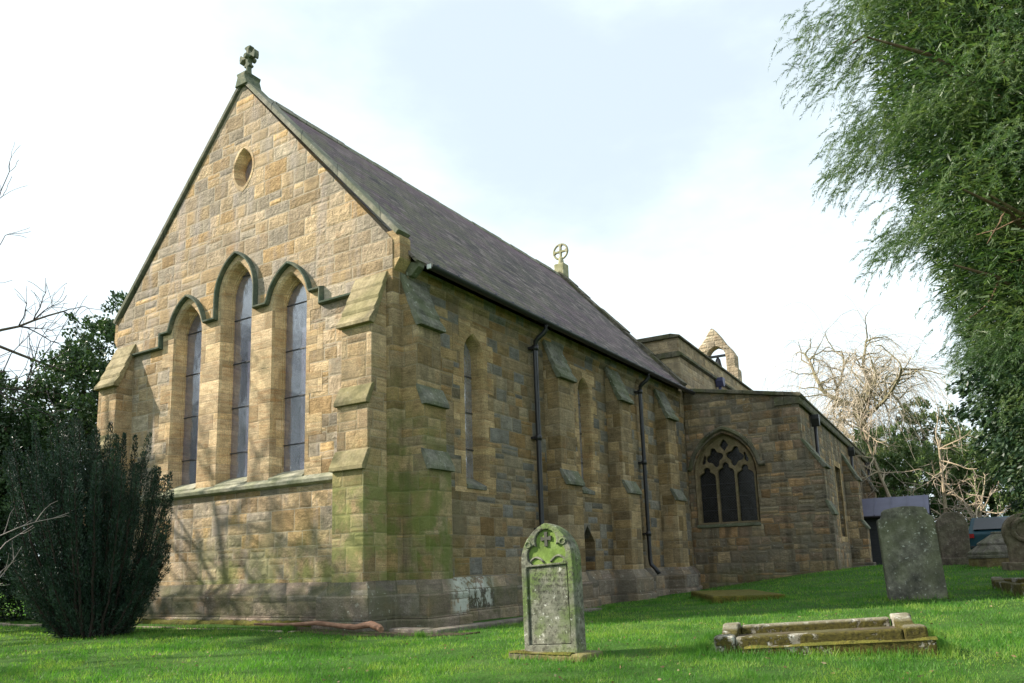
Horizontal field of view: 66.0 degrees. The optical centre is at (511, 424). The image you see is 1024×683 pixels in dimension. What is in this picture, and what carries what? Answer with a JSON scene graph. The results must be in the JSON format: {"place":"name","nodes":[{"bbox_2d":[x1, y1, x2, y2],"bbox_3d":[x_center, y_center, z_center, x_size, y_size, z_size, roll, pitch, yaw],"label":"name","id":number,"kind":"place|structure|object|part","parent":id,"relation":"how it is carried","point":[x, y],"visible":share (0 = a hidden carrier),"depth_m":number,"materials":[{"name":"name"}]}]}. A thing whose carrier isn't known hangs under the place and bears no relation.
{"place":"outdoors","nodes":[
{"label":"outdoors","id":0,"kind":"place"},
{"bbox_2d":[0,563,1023,682],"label":"ground","id":1,"kind":"structure","parent":0,"point":[363,658],"depth_m":7.59,"materials":[{"name":"green plant"}]},
{"bbox_2d":[0,501,67,585],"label":"bare shrub","id":2,"kind":"object","parent":1,"relation":"on","point":[19,534],"visible":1,"depth_m":9.10,"materials":[{"name":"brown plant"}]},
{"bbox_2d":[0,487,68,621],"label":"hedge","id":3,"kind":"object","parent":1,"relation":"on","point":[7,597],"visible":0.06,"depth_m":16.24,"materials":[{"name":"green plant"}]},
{"bbox_2d":[0,369,76,612],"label":"evergreen tree","id":4,"kind":"object","parent":1,"relation":"on","point":[7,413],"visible":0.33,"depth_m":17.01,"materials":[{"name":"green plant"}]},
{"bbox_2d":[0,143,114,435],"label":"bare tree","id":5,"kind":"object","parent":1,"relation":"on","point":[23,355],"visible":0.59,"depth_m":17.79,"materials":[{"name":"grey plant"}]},
{"bbox_2d":[0,290,127,618],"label":"evergreen tree","id":6,"kind":"object","parent":1,"relation":"on","point":[91,367],"visible":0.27,"depth_m":17.79,"materials":[{"name":"green plant"}]},
{"bbox_2d":[0,412,174,639],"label":"yew shrub","id":7,"kind":"object","parent":1,"relation":"on","point":[94,589],"visible":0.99,"depth_m":10.74,"materials":[{"name":"green plant"}]},
{"bbox_2d":[0,623,291,632],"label":"stone kerb","id":8,"kind":"structure","parent":1,"relation":"on","point":[26,625],"depth_m":12.18,"materials":[{"name":"grey stone"}]},
{"bbox_2d":[254,621,383,632],"bbox_3d":[-2.566,2.619,10.320,2.635,0.128,0.176,-10,-13,37],"label":"fallen branch","id":9,"kind":"object","parent":1,"relation":"on","point":[374,626],"visible":0.99,"depth_m":10.03,"materials":[{"name":"brown wood"}]},
{"bbox_2d":[295,626,479,636],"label":"soil","id":10,"kind":"structure","parent":1,"relation":"on","point":[387,634],"depth_m":9.82,"materials":[{"name":"brown soil"}]},
{"bbox_2d":[83,45,878,630],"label":"church","id":11,"kind":"structure","parent":1,"relation":"on","point":[339,381],"depth_m":13.67,"materials":[{"name":"stone"}]},
{"bbox_2d":[166,304,201,492],"bbox_3d":[-5.706,-0.484,14.041,0.800,3.420,0.335,-8,-12,32],"label":"window","id":12,"kind":"structure","parent":11,"relation":"in","point":[184,412],"depth_m":14.17,"materials":[{"name":"grey glass"}]},
{"bbox_2d":[214,261,251,486],"bbox_3d":[-4.608,-0.887,13.401,0.800,3.920,0.335,-8,-12,32],"label":"window","id":13,"kind":"structure","parent":11,"relation":"in","point":[236,304],"depth_m":13.52,"materials":[{"name":"grey glass"}]},
{"bbox_2d":[232,144,253,191],"bbox_3d":[-4.677,-4.516,14.010,0.586,0.927,0.256,-8,-12,32],"label":"vesica window","id":14,"kind":"structure","parent":11,"relation":"in","point":[243,166],"depth_m":14.05,"materials":[{"name":"beige stone"}]},
{"bbox_2d":[268,272,306,480],"bbox_3d":[-3.495,-0.798,12.672,0.800,3.420,0.335,-8,-12,32],"label":"window","id":15,"kind":"structure","parent":11,"relation":"in","point":[289,313],"depth_m":12.79,"materials":[{"name":"grey glass"}]},
{"bbox_2d":[452,318,495,494],"bbox_3d":[-0.751,-0.276,13.090,0.370,2.850,1.160,-8,-12,32],"label":"window","id":16,"kind":"structure","parent":11,"relation":"in","point":[476,453],"depth_m":13.17,"materials":[{"name":"beige stone"}]},
{"bbox_2d":[569,364,600,498],"bbox_3d":[1.394,0.178,16.449,0.370,2.690,1.160,-8,-12,32],"label":"window","id":17,"kind":"structure","parent":11,"relation":"in","point":[585,407],"depth_m":16.58,"materials":[{"name":"beige stone"}]},
{"bbox_2d":[687,426,764,528],"bbox_3d":[5.721,1.369,20.881,2.030,2.683,0.435,-7,-12,29],"label":"window","id":18,"kind":"structure","parent":11,"relation":"in","point":[727,495],"depth_m":20.95,"materials":[{"name":"black glass"}]},
{"bbox_2d":[833,459,847,541],"bbox_3d":[10.298,2.450,25.092,0.326,2.540,1.480,-7,-12,29],"label":"window","id":19,"kind":"structure","parent":11,"relation":"in","point":[844,539],"depth_m":25.40,"materials":[{"name":"beige glass"}]},
{"bbox_2d":[389,608,601,632],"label":"stone kerb","id":20,"kind":"structure","parent":1,"relation":"on","point":[455,628],"depth_m":10.08,"materials":[{"name":"grey stone"}]},
{"bbox_2d":[13,568,1016,682],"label":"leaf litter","id":21,"kind":"object","parent":1,"relation":"on","point":[560,677],"visible":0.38,"depth_m":7.00,"materials":[{"name":"brown plant"}]},
{"bbox_2d":[508,523,602,661],"bbox_3d":[0.359,1.502,6.916,0.750,1.280,0.379,-9,-12,33],"label":"gravestone","id":22,"kind":"object","parent":1,"relation":"on","point":[553,607],"visible":0.98,"depth_m":6.90,"materials":[{"name":"grey stone"}]},
{"bbox_2d":[691,589,784,603],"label":"ledger slab","id":23,"kind":"structure","parent":1,"relation":"on","point":[727,595],"depth_m":13.07,"materials":[{"name":"stone"}]},
{"bbox_2d":[714,612,938,655],"bbox_3d":[2.643,1.856,6.780,1.675,0.306,1.119,-8,-12,18],"label":"kerbed grave","id":24,"kind":"object","parent":1,"relation":"on","point":[875,633],"visible":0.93,"depth_m":6.44,"materials":[{"name":"stone"}]},
{"bbox_2d":[755,295,979,497],"bbox_3d":[16.319,-0.079,37.867,11.334,13.718,11.670,-5,-11,19],"label":"weeping tree","id":25,"kind":"object","parent":1,"relation":"on","point":[857,401],"visible":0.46,"depth_m":37.73,"materials":[{"name":"brown plant"}]},
{"bbox_2d":[845,393,937,518],"bbox_3d":[14.273,2.047,29.920,4.282,6.807,2.721,6,-13,-36],"label":"sapling","id":26,"kind":"object","parent":1,"relation":"on","point":[878,471],"visible":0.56,"depth_m":29.90,"materials":[{"name":"beige plant"}]},
{"bbox_2d":[862,494,931,565],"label":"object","id":27,"kind":"object","parent":1,"relation":"on","point":[873,508],"visible":0.28,"depth_m":27.79,"materials":[{"name":"black metal"}]},
{"bbox_2d":[771,0,1023,521],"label":"conifer tree","id":28,"kind":"object","parent":1,"relation":"on","point":[960,83],"visible":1,"depth_m":11.30,"materials":[{"name":"green plant"}]},
{"bbox_2d":[853,421,959,525],"bbox_3d":[16.575,3.122,35.159,4.817,6.548,5.644,4,-12,-28],"label":"background evergreen","id":29,"kind":"object","parent":1,"relation":"on","point":[896,460],"visible":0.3,"depth_m":34.22,"materials":[{"name":"green plant"}]},
{"bbox_2d":[876,506,947,600],"bbox_3d":[5.409,1.789,10.672,0.754,1.370,0.209,-5,-11,16],"label":"gravestone","id":30,"kind":"object","parent":1,"relation":"on","point":[910,553],"visible":0.8,"depth_m":10.62,"materials":[{"name":"grey stone"}]},
{"bbox_2d":[895,396,989,517],"bbox_3d":[19.975,2.536,37.043,5.066,8.292,5.575,1,-11,-15],"label":"background evergreen","id":31,"kind":"object","parent":1,"relation":"on","point":[931,416],"visible":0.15,"depth_m":37.15,"materials":[{"name":"green plant"}]},
{"bbox_2d":[901,402,985,524],"bbox_3d":[16.387,2.293,29.718,2.853,6.830,3.634,-8,-12,32],"label":"sapling","id":32,"kind":"object","parent":1,"relation":"on","point":[944,494],"visible":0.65,"depth_m":29.60,"materials":[{"name":"beige plant"}]},
{"bbox_2d":[936,512,971,564],"bbox_3d":[9.891,2.600,17.647,0.800,1.300,0.280,-4,-10,12],"label":"gravestone","id":33,"kind":"object","parent":1,"relation":"on","point":[952,529],"visible":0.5,"depth_m":17.59,"materials":[{"name":"grey stone"}]},
{"bbox_2d":[923,416,1022,527],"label":"background evergreen","id":34,"kind":"object","parent":1,"relation":"on","point":[977,456],"visible":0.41,"depth_m":33.53,"materials":[{"name":"green plant"}]},
{"bbox_2d":[942,462,1010,523],"bbox_3d":[16.743,3.596,28.376,2.761,4.706,3.026,-6,-11,24],"label":"sapling","id":35,"kind":"object","parent":1,"relation":"on","point":[981,506],"visible":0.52,"depth_m":28.60,"materials":[{"name":"beige plant"}]},
{"bbox_2d":[967,531,1008,567],"bbox_3d":[10.161,2.635,16.449,0.960,0.802,0.787,-3,-10,4],"label":"tomb","id":36,"kind":"object","parent":1,"relation":"on","point":[990,550],"visible":0.67,"depth_m":16.24,"materials":[{"name":"stone"}]},
{"bbox_2d":[969,516,1008,549],"bbox_3d":[17.371,3.966,27.698,1.700,1.400,4.140,-10,-13,39],"label":"parked car","id":37,"kind":"object","parent":1,"relation":"on","point":[982,528],"visible":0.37,"depth_m":26.61,"materials":[{"name":"teal paint"}]},
{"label":"window","id":38,"kind":"part","parent":37,"relation":"part of","materials":[{"name":"grey glass"}]},
{"bbox_2d":[991,576,1023,597],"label":"kerbed grave","id":39,"kind":"object","parent":1,"relation":"on","point":[1015,585],"visible":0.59,"depth_m":10.74,"materials":[{"name":"stone"}]},
{"bbox_2d":[994,448,1023,515],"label":"background evergreen","id":40,"kind":"object","parent":1,"relation":"on","point":[1009,492],"visible":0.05,"depth_m":32.75,"materials":[{"name":"green plant"}]},
{"bbox_2d":[1001,513,1023,570],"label":"gravestone","id":41,"kind":"object","parent":1,"relation":"on","point":[1012,530],"visible":0.84,"depth_m":15.00,"materials":[{"name":"stone"}]},
{"bbox_2d":[0,0,1023,559],"label":"sky","id":42,"kind":"structure","parent":0,"point":[655,141],"materials":[{"name":"white"}]}
]}

